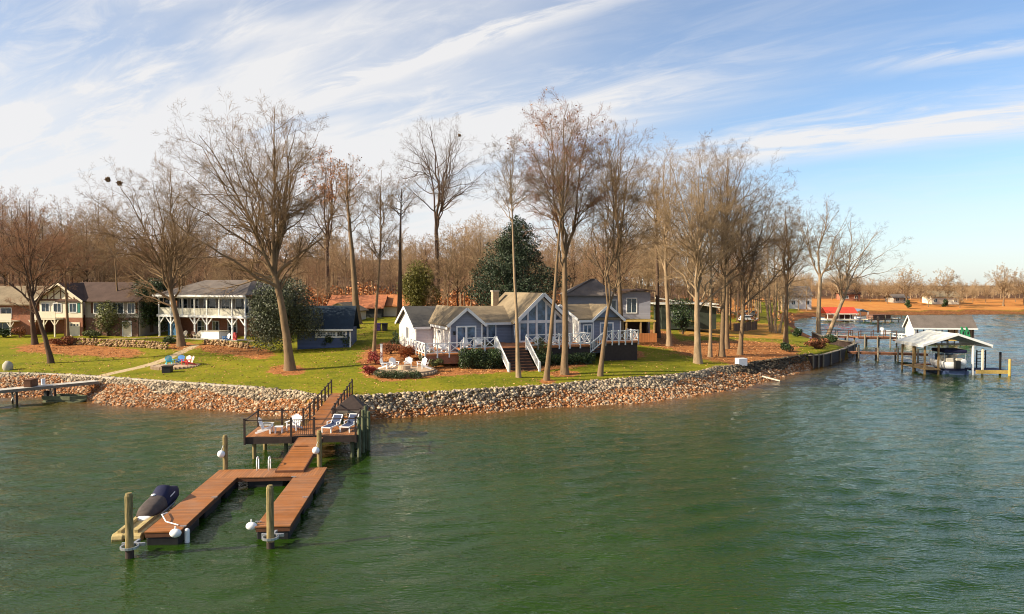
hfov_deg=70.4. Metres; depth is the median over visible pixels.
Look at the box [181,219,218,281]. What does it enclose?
bare tree
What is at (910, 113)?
sky
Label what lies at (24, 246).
bare tree
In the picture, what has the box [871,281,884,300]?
bare tree
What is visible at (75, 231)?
bare tree
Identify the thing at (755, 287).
wood
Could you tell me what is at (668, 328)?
bare tree
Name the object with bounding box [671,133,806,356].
bare tree
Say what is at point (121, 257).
bare tree
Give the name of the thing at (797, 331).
shrub
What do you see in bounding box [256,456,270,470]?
dock ladder
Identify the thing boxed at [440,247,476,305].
bare tree
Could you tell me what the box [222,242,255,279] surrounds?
bare tree
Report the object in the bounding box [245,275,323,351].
magnolia
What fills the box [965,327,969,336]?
kayak
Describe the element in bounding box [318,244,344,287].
bare tree
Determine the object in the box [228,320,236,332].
window
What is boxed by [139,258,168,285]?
bare tree
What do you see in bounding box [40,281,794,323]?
undergrowth
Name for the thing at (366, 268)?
bare tree
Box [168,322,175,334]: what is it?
tarp
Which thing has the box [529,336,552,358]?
shrub
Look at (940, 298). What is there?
house
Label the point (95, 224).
bare tree
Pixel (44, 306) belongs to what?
window
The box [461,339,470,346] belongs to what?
adirondack chair
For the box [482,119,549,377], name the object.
bare tree
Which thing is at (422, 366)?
adirondack chair
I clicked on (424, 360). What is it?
adirondack chair
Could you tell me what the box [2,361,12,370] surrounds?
boulder
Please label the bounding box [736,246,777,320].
bare tree
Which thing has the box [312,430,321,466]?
mooring piling
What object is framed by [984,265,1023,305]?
bare tree
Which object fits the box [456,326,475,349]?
french door
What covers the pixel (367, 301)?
house
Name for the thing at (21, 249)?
bare tree
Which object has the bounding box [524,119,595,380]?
bare tree
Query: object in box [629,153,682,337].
bare tree
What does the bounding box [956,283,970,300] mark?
bare tree
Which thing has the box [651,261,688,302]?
bare tree
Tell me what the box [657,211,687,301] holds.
bare tree
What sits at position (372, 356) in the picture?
azalea
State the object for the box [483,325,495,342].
french door
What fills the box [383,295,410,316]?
cream garage
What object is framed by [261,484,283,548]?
mooring piling
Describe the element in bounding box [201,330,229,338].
hot tub
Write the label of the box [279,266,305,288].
bare tree
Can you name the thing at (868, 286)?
bare tree
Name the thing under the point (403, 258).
bare tree
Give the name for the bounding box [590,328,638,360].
deck
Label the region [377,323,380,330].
wheeled bin
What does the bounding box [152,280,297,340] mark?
porch house
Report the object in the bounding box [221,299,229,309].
window
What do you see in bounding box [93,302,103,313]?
window
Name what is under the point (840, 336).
pier
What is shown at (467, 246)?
bare tree
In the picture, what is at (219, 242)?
bare tree
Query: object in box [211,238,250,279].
bare tree
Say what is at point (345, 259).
bare tree
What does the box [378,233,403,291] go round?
bare tree
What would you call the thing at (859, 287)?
bare tree
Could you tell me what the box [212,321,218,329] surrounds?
door
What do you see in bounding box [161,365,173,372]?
fire box
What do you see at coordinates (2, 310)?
window
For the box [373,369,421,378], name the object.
hedge
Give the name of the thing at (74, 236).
bare tree
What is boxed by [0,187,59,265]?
bare tree
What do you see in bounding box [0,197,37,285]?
bare tree
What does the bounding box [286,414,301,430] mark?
adirondack chair
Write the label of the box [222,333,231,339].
adirondack chair
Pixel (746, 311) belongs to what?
parked car
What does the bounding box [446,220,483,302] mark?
bare tree
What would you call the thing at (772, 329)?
bare tree
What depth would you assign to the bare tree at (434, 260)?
188.73 m
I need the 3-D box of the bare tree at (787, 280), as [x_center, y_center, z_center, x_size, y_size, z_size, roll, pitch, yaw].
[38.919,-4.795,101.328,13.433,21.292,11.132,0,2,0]
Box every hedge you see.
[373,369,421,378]
[458,347,502,368]
[530,352,596,365]
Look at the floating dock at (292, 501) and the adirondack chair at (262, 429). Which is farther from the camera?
the adirondack chair at (262, 429)
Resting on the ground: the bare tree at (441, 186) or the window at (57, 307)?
the bare tree at (441, 186)
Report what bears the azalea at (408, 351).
on the ground
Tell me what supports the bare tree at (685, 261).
on the ground
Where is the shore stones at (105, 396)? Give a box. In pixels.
[0,361,811,418]
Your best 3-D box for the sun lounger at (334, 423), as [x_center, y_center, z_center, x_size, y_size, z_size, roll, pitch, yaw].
[-11.290,7.325,45.570,0.708,0.923,1.700,0,2,14]
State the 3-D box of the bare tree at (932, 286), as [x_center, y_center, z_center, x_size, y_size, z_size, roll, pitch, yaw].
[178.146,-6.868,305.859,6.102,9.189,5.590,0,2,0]
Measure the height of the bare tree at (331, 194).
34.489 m
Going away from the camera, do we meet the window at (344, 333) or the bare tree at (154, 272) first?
the window at (344, 333)
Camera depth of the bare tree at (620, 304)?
84.34 m
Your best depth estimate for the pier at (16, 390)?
65.59 m
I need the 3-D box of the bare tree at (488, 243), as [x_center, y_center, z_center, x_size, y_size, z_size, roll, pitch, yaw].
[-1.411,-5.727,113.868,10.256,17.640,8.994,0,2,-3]
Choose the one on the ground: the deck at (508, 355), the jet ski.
the deck at (508, 355)
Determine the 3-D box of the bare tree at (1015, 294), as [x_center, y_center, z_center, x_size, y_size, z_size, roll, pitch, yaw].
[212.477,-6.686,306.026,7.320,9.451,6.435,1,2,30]
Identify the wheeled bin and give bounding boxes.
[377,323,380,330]
[381,323,387,330]
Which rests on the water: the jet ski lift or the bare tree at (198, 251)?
the jet ski lift
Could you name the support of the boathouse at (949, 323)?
in the water
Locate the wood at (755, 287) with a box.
[0,219,813,317]
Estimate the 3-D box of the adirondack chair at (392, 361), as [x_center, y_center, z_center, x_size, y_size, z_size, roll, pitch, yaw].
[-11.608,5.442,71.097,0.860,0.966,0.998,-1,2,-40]
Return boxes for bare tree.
[0,186,27,232]
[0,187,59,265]
[0,187,84,344]
[0,193,36,285]
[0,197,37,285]
[0,199,49,285]
[0,199,97,363]
[0,200,20,262]
[0,204,55,285]
[12,201,52,255]
[18,211,73,285]
[18,256,58,285]
[24,198,92,282]
[27,209,53,275]
[32,220,108,336]
[35,194,95,282]
[50,208,114,281]
[51,207,93,282]
[52,150,235,346]
[58,202,97,281]
[59,207,102,282]
[63,193,125,281]
[73,188,121,279]
[78,227,134,281]
[87,199,150,290]
[89,245,132,281]
[90,224,119,281]
[103,231,141,281]
[117,225,158,280]
[119,249,150,281]
[122,229,157,279]
[134,215,166,278]
[139,86,343,370]
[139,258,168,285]
[146,213,213,286]
[148,208,197,307]
[167,214,206,285]
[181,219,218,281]
[184,259,215,284]
[191,234,225,279]
[195,203,236,277]
[203,265,226,279]
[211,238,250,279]
[216,249,248,279]
[220,210,296,281]
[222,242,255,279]
[247,230,293,280]
[255,239,291,276]
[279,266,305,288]
[282,145,360,304]
[282,231,314,279]
[293,248,317,283]
[296,255,322,302]
[303,256,330,305]
[307,256,332,284]
[310,275,331,305]
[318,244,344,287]
[320,233,358,293]
[323,222,361,294]
[325,153,378,323]
[326,277,341,297]
[335,247,371,278]
[342,160,408,351]
[349,257,375,294]
[356,247,389,294]
[356,249,377,294]
[368,176,424,318]
[373,249,402,294]
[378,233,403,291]
[382,239,419,285]
[383,116,498,294]
[388,271,402,294]
[398,235,430,268]
[410,235,434,274]
[417,220,472,305]
[423,287,438,305]
[425,247,449,271]
[433,219,484,305]
[436,281,449,304]
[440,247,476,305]
[444,214,494,305]
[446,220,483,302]
[446,232,488,305]
[446,260,470,297]
[455,212,500,305]
[464,213,507,284]
[464,224,499,305]
[471,217,534,290]
[474,235,498,288]
[477,226,502,286]
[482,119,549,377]
[505,87,622,374]
[522,253,556,292]
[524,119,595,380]
[532,234,585,303]
[538,246,570,296]
[553,227,586,287]
[554,122,679,376]
[560,230,599,285]
[571,119,668,339]
[571,231,604,273]
[573,262,598,285]
[575,240,598,281]
[577,219,628,285]
[580,223,644,293]
[581,239,611,279]
[596,220,655,291]
[598,256,631,291]
[619,232,659,288]
[622,230,665,291]
[626,214,677,295]
[627,132,714,346]
[628,130,752,363]
[628,240,655,288]
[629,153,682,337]
[630,224,681,300]
[644,227,663,304]
[646,248,688,297]
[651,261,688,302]
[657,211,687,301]
[667,226,719,301]
[669,221,717,300]
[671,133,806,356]
[673,158,746,357]
[674,260,700,300]
[694,256,718,299]
[695,142,771,348]
[695,234,748,285]
[699,261,722,299]
[702,271,722,306]
[706,176,816,354]
[707,232,748,287]
[713,256,754,329]
[715,207,781,320]
[733,240,775,321]
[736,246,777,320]
[739,188,816,332]
[747,198,841,342]
[757,215,800,318]
[773,274,800,304]
[792,193,866,333]
[810,217,912,333]
[822,274,839,298]
[828,271,854,300]
[848,274,866,300]
[862,278,879,301]
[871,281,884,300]
[878,279,896,303]
[884,265,926,302]
[912,278,927,301]
[920,286,937,306]
[926,267,967,305]
[927,282,942,290]
[952,291,968,307]
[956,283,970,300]
[967,287,978,297]
[979,284,992,302]
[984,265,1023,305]
[1007,271,1023,304]
[1010,282,1022,301]
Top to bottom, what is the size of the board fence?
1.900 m
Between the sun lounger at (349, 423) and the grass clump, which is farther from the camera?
the grass clump
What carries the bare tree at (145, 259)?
on the ground
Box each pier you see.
[0,380,98,404]
[820,329,852,340]
[847,345,927,361]
[861,314,901,321]
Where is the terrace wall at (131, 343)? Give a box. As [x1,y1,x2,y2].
[71,337,168,348]
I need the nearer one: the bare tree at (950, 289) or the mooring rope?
the mooring rope
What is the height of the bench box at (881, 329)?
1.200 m
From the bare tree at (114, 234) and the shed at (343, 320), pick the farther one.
the bare tree at (114, 234)
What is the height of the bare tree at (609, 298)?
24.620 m
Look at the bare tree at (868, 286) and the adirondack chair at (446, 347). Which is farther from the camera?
the bare tree at (868, 286)
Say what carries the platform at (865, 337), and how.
in the water
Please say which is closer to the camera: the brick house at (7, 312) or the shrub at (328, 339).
the shrub at (328, 339)
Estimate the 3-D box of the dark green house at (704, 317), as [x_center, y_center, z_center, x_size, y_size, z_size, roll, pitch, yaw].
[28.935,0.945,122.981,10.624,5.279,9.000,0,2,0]
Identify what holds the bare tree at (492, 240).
on the ground
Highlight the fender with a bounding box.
[184,528,189,542]
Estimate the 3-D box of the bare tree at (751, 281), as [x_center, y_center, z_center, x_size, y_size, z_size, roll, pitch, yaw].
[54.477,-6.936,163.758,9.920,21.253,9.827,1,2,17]
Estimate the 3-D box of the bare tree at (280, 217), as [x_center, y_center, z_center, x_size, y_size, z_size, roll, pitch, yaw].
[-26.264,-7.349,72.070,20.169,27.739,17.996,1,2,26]
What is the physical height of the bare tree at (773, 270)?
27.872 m
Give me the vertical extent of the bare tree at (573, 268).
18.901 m
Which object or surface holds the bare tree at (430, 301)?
on the ground
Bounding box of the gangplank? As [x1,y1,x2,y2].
[893,333,910,346]
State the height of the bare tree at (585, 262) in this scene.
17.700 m
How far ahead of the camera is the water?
34.70 m
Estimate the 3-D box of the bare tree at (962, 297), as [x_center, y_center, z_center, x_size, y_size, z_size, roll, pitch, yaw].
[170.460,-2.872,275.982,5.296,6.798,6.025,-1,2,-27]
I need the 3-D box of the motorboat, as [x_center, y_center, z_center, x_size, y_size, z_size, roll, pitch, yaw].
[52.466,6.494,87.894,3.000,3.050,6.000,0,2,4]
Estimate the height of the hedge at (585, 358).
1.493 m
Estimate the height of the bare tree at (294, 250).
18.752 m
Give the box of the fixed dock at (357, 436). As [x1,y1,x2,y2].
[243,379,370,458]
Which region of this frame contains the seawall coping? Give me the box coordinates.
[0,372,254,387]
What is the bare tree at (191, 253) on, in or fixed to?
on the ground
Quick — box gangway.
[275,437,322,472]
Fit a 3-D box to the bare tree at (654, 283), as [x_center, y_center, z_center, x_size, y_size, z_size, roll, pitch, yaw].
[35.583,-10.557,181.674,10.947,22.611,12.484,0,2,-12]
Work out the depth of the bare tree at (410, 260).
174.65 m
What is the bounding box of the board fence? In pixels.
[733,321,756,330]
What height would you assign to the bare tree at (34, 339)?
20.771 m
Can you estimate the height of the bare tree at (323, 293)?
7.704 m
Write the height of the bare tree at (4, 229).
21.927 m
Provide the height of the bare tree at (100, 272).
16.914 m
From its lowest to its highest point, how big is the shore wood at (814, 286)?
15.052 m
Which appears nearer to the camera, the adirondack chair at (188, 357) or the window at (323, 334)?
the adirondack chair at (188, 357)
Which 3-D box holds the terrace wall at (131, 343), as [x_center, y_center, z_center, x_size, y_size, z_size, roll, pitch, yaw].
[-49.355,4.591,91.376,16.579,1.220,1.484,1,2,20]
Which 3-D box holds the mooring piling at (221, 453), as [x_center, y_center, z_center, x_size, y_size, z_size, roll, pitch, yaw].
[-15.665,9.149,39.276,0.392,4.400,0.621,0,2,14]
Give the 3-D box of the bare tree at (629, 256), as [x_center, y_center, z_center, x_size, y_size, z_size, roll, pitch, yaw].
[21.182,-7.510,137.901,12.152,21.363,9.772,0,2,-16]
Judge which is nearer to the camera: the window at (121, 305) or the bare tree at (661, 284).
the window at (121, 305)
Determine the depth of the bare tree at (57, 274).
114.09 m
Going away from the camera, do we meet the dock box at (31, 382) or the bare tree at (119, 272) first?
the dock box at (31, 382)
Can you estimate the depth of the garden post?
74.88 m
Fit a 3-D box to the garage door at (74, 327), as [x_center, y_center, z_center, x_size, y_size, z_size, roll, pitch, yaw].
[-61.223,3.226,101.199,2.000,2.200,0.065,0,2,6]
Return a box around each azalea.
[362,365,378,374]
[367,351,382,364]
[379,343,402,353]
[398,345,415,358]
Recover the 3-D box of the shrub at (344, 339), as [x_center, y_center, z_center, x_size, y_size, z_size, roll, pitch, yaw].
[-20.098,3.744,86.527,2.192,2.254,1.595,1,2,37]
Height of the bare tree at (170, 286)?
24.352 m
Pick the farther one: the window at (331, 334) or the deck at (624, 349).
the window at (331, 334)
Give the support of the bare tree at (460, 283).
on the ground
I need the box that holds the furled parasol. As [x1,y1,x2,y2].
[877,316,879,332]
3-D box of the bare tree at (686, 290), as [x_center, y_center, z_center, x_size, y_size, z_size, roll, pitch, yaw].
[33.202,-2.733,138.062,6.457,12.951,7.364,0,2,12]
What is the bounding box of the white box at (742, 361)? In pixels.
[735,358,746,365]
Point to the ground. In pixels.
(300, 378)
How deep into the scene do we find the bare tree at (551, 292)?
133.17 m
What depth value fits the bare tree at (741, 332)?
89.85 m
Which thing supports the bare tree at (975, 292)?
on the ground
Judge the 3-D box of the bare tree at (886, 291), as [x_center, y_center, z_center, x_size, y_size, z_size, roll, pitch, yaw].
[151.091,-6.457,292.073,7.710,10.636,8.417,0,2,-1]
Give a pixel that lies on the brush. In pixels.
(815, 343)
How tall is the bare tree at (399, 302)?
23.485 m
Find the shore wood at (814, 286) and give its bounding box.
[772,271,1023,299]
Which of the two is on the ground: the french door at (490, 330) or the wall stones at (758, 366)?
the wall stones at (758, 366)
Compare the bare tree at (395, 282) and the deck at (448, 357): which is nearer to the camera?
the deck at (448, 357)
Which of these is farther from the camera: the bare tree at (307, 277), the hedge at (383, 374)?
the bare tree at (307, 277)
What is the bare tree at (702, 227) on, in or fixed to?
on the ground
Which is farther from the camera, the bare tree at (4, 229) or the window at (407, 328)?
the bare tree at (4, 229)
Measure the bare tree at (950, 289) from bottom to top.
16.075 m
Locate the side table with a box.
[274,425,283,432]
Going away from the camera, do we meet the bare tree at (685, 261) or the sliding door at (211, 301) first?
the sliding door at (211, 301)
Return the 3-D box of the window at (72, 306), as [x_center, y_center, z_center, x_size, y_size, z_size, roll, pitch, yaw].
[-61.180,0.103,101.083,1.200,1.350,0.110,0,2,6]
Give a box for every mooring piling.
[120,492,145,558]
[217,435,227,469]
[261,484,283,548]
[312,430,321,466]
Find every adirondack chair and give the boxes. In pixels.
[164,355,173,364]
[175,355,184,363]
[180,355,190,364]
[185,356,195,365]
[193,331,200,337]
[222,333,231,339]
[255,417,273,433]
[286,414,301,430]
[378,359,389,368]
[389,357,398,367]
[403,357,412,365]
[417,357,428,367]
[421,359,431,368]
[440,344,447,351]
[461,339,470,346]
[475,338,482,345]
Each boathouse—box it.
[821,307,858,321]
[895,330,992,374]
[902,315,977,342]
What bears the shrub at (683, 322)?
on the ground
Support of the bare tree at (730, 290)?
on the ground
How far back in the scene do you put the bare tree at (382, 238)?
77.75 m
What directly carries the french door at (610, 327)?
in the lake house at (438, 324)
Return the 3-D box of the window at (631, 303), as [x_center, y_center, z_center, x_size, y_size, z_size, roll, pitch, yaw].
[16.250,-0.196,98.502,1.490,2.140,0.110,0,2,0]
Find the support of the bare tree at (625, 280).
on the ground
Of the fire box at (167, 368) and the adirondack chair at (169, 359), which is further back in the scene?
the adirondack chair at (169, 359)
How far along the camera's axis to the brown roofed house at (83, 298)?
101.29 m
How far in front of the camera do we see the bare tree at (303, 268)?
167.41 m
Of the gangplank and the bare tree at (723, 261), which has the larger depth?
the bare tree at (723, 261)
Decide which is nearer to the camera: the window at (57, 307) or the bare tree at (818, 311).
the window at (57, 307)
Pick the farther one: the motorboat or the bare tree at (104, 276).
the bare tree at (104, 276)
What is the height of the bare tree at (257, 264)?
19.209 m
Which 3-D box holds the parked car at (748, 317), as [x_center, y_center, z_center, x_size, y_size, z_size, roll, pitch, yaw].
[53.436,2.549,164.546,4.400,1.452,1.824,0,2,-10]
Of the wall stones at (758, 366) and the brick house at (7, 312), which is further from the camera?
the brick house at (7, 312)
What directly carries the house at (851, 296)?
on the ground
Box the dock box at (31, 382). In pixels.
[23,378,38,386]
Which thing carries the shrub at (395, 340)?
on the ground
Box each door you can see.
[0,322,9,334]
[69,322,79,335]
[122,321,131,336]
[203,298,215,307]
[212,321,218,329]
[235,298,248,313]
[438,329,441,348]
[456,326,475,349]
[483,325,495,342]
[600,322,613,339]
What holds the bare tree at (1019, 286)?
on the ground
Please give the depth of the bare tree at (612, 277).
139.17 m
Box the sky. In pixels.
[0,0,1023,285]
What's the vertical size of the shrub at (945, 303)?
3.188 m
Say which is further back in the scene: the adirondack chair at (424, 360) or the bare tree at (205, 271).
the bare tree at (205, 271)
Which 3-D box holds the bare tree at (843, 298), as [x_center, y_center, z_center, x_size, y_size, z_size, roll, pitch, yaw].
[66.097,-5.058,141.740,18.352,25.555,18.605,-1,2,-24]
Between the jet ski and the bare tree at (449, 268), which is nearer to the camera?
the jet ski
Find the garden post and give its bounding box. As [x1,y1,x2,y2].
[380,344,382,359]
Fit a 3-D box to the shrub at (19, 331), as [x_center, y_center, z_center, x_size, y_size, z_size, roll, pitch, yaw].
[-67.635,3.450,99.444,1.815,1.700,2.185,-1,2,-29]
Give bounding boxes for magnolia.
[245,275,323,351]
[460,215,571,305]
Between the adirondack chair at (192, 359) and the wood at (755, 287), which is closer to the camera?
the adirondack chair at (192, 359)
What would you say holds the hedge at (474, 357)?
on the ground
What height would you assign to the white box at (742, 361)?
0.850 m
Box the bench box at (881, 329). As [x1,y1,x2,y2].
[880,328,890,333]
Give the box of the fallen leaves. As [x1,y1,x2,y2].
[2,325,828,393]
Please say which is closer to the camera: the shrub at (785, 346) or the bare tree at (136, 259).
the shrub at (785, 346)
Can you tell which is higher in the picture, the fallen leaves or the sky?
the sky
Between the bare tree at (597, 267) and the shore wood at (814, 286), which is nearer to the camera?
the bare tree at (597, 267)
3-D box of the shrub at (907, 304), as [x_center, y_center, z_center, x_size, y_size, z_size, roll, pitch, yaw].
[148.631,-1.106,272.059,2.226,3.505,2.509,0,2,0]
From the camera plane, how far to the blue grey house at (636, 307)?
98.52 m
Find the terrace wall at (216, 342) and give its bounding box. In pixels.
[204,339,249,348]
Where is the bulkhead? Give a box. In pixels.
[797,331,857,367]
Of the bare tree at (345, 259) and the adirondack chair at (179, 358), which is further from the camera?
the bare tree at (345, 259)
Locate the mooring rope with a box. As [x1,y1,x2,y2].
[161,512,178,524]
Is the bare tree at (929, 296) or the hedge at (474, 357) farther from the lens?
the bare tree at (929, 296)
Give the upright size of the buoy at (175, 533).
0.460 m
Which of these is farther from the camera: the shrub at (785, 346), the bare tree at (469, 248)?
the bare tree at (469, 248)
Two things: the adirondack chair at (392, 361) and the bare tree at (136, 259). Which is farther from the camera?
the bare tree at (136, 259)
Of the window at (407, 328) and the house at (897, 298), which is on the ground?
the house at (897, 298)
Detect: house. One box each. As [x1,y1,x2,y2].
[0,286,53,335]
[29,282,177,336]
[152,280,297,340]
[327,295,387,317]
[395,290,625,352]
[559,279,656,343]
[650,297,719,328]
[783,286,813,308]
[835,288,861,300]
[883,294,909,302]
[920,291,959,303]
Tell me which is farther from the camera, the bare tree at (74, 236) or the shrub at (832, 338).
the bare tree at (74, 236)
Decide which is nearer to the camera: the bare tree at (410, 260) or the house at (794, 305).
the bare tree at (410, 260)
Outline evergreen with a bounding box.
[129,276,172,331]
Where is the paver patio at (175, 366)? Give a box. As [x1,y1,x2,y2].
[150,363,200,369]
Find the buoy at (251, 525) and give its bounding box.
[246,519,256,529]
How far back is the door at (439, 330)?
78.13 m
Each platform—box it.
[848,330,896,347]
[964,348,1010,375]
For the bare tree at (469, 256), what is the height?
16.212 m
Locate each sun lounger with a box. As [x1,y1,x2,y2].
[321,414,342,432]
[339,413,358,431]
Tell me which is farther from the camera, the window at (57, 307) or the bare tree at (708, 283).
the bare tree at (708, 283)
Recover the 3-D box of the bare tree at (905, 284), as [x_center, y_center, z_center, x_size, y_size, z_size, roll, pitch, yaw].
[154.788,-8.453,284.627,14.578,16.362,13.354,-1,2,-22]
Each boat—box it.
[42,391,86,402]
[849,308,868,320]
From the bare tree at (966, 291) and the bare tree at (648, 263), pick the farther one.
the bare tree at (966, 291)
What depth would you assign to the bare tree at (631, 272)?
142.64 m
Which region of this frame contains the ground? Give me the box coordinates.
[0,258,1023,418]
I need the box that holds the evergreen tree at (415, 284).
[396,260,441,305]
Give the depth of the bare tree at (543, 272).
115.25 m
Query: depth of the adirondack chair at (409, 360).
71.78 m
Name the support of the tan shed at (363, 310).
on the ground
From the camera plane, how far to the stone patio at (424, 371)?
68.62 m
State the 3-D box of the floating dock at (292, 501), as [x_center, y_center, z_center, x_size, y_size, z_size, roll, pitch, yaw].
[-12.471,9.299,34.511,5.730,0.880,9.950,0,2,-5]
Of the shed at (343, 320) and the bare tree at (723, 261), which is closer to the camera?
the shed at (343, 320)
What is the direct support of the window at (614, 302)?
in the blue grey house at (636, 307)
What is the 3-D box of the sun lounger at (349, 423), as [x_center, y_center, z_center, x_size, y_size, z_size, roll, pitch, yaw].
[-10.254,7.319,45.779,0.708,0.923,1.700,0,2,10]
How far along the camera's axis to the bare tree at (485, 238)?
140.00 m
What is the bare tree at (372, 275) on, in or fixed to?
on the ground
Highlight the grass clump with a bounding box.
[418,351,433,360]
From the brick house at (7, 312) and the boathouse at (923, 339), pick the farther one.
the brick house at (7, 312)
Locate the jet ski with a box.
[136,485,178,520]
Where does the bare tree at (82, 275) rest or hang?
on the ground
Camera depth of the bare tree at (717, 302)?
130.59 m
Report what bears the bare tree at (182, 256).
on the ground
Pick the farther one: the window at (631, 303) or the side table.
the window at (631, 303)
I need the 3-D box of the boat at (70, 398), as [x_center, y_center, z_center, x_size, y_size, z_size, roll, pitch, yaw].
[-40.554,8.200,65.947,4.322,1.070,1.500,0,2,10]
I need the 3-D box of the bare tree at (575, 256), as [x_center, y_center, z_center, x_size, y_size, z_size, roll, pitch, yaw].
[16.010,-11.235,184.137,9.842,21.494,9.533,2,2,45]
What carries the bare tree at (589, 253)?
on the ground
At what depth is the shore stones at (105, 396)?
64.84 m
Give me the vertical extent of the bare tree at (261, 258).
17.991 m
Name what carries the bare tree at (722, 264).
on the ground
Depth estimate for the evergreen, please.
101.98 m
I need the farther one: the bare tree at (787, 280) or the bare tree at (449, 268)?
the bare tree at (449, 268)
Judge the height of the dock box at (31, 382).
0.680 m
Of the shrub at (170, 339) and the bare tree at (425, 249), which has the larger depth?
the bare tree at (425, 249)
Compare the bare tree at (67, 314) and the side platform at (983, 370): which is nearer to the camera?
the side platform at (983, 370)
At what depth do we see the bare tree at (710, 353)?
86.87 m
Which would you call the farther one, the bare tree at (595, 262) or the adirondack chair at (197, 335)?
the bare tree at (595, 262)
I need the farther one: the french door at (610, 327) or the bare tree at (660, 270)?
the bare tree at (660, 270)
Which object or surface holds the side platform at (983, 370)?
in the water
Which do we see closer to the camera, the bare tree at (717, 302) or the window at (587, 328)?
the window at (587, 328)
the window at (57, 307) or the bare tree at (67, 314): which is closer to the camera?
the bare tree at (67, 314)
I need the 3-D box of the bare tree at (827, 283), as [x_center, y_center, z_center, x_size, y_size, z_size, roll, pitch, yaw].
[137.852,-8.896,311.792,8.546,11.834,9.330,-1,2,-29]
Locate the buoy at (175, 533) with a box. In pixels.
[169,526,181,537]
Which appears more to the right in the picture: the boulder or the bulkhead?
the bulkhead
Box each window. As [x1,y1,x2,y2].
[0,308,11,313]
[41,303,49,310]
[53,303,61,312]
[69,303,76,312]
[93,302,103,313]
[112,303,123,313]
[127,303,135,313]
[179,298,187,307]
[190,298,198,307]
[197,320,205,331]
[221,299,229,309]
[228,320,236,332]
[317,332,325,336]
[327,332,335,336]
[337,332,345,336]
[406,326,408,337]
[519,297,561,341]
[583,324,591,338]
[606,300,616,310]
[626,298,636,312]
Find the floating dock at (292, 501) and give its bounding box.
[144,467,326,544]
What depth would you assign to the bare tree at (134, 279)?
118.98 m
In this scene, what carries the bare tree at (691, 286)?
on the ground
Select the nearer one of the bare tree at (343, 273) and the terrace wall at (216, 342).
the terrace wall at (216, 342)
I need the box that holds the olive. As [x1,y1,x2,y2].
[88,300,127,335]
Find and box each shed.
[293,306,359,348]
[332,302,368,319]
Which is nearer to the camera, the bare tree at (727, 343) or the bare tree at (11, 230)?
the bare tree at (727, 343)
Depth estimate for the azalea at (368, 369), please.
67.82 m
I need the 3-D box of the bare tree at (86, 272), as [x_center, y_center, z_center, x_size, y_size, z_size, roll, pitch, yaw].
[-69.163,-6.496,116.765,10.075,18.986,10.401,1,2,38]
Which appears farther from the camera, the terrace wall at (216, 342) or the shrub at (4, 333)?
the shrub at (4, 333)
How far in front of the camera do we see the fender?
29.70 m
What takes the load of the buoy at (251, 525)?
attached to the floating dock at (292, 501)
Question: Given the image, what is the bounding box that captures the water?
[0,314,1023,613]
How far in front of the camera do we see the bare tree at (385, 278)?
140.32 m
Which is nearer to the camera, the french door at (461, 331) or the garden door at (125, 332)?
the french door at (461, 331)
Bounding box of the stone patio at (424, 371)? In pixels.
[372,366,437,377]
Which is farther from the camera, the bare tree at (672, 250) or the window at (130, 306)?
the bare tree at (672, 250)
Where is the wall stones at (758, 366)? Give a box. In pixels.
[0,353,812,411]
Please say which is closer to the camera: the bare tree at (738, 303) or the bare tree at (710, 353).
the bare tree at (710, 353)
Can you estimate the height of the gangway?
0.979 m
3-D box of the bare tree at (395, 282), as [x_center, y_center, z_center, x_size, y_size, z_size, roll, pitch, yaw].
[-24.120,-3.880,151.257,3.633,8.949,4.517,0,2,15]
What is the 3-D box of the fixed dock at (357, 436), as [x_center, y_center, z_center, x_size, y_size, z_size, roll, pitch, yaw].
[-13.265,8.804,51.520,7.339,5.370,15.440,0,2,-6]
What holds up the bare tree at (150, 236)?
on the ground
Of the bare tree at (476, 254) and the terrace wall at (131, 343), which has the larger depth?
the bare tree at (476, 254)
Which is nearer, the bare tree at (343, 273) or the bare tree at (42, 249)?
the bare tree at (42, 249)
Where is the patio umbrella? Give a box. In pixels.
[331,395,369,413]
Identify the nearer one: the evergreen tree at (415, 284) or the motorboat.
the motorboat
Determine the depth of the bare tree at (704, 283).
176.66 m
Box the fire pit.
[398,365,410,369]
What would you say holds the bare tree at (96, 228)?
on the ground
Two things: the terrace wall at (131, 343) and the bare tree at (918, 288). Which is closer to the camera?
the terrace wall at (131, 343)
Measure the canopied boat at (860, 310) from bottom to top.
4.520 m
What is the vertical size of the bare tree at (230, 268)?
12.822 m
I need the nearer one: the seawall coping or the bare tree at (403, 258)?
the seawall coping
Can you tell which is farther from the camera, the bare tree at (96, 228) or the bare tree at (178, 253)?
the bare tree at (96, 228)
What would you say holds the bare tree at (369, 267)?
on the ground
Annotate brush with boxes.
[803,337,828,348]
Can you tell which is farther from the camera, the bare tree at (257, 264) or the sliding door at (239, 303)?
the bare tree at (257, 264)
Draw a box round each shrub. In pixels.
[0,327,14,337]
[11,326,25,337]
[49,336,74,344]
[82,330,101,337]
[162,335,175,343]
[321,334,334,345]
[339,333,351,346]
[390,330,399,346]
[428,358,443,367]
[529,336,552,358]
[670,297,693,333]
[780,342,793,350]
[792,327,802,336]
[819,334,837,344]
[904,300,911,307]
[941,299,948,306]
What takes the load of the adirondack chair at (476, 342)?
on the deck at (448, 357)
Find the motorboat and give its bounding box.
[926,348,968,374]
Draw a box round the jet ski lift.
[111,511,167,541]
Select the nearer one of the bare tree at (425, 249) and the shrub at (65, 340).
the shrub at (65, 340)
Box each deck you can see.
[405,337,525,366]
[496,331,590,371]
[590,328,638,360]
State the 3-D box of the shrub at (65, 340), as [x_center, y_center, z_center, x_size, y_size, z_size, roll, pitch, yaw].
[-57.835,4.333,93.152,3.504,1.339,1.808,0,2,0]
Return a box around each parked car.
[739,315,757,320]
[745,310,757,315]

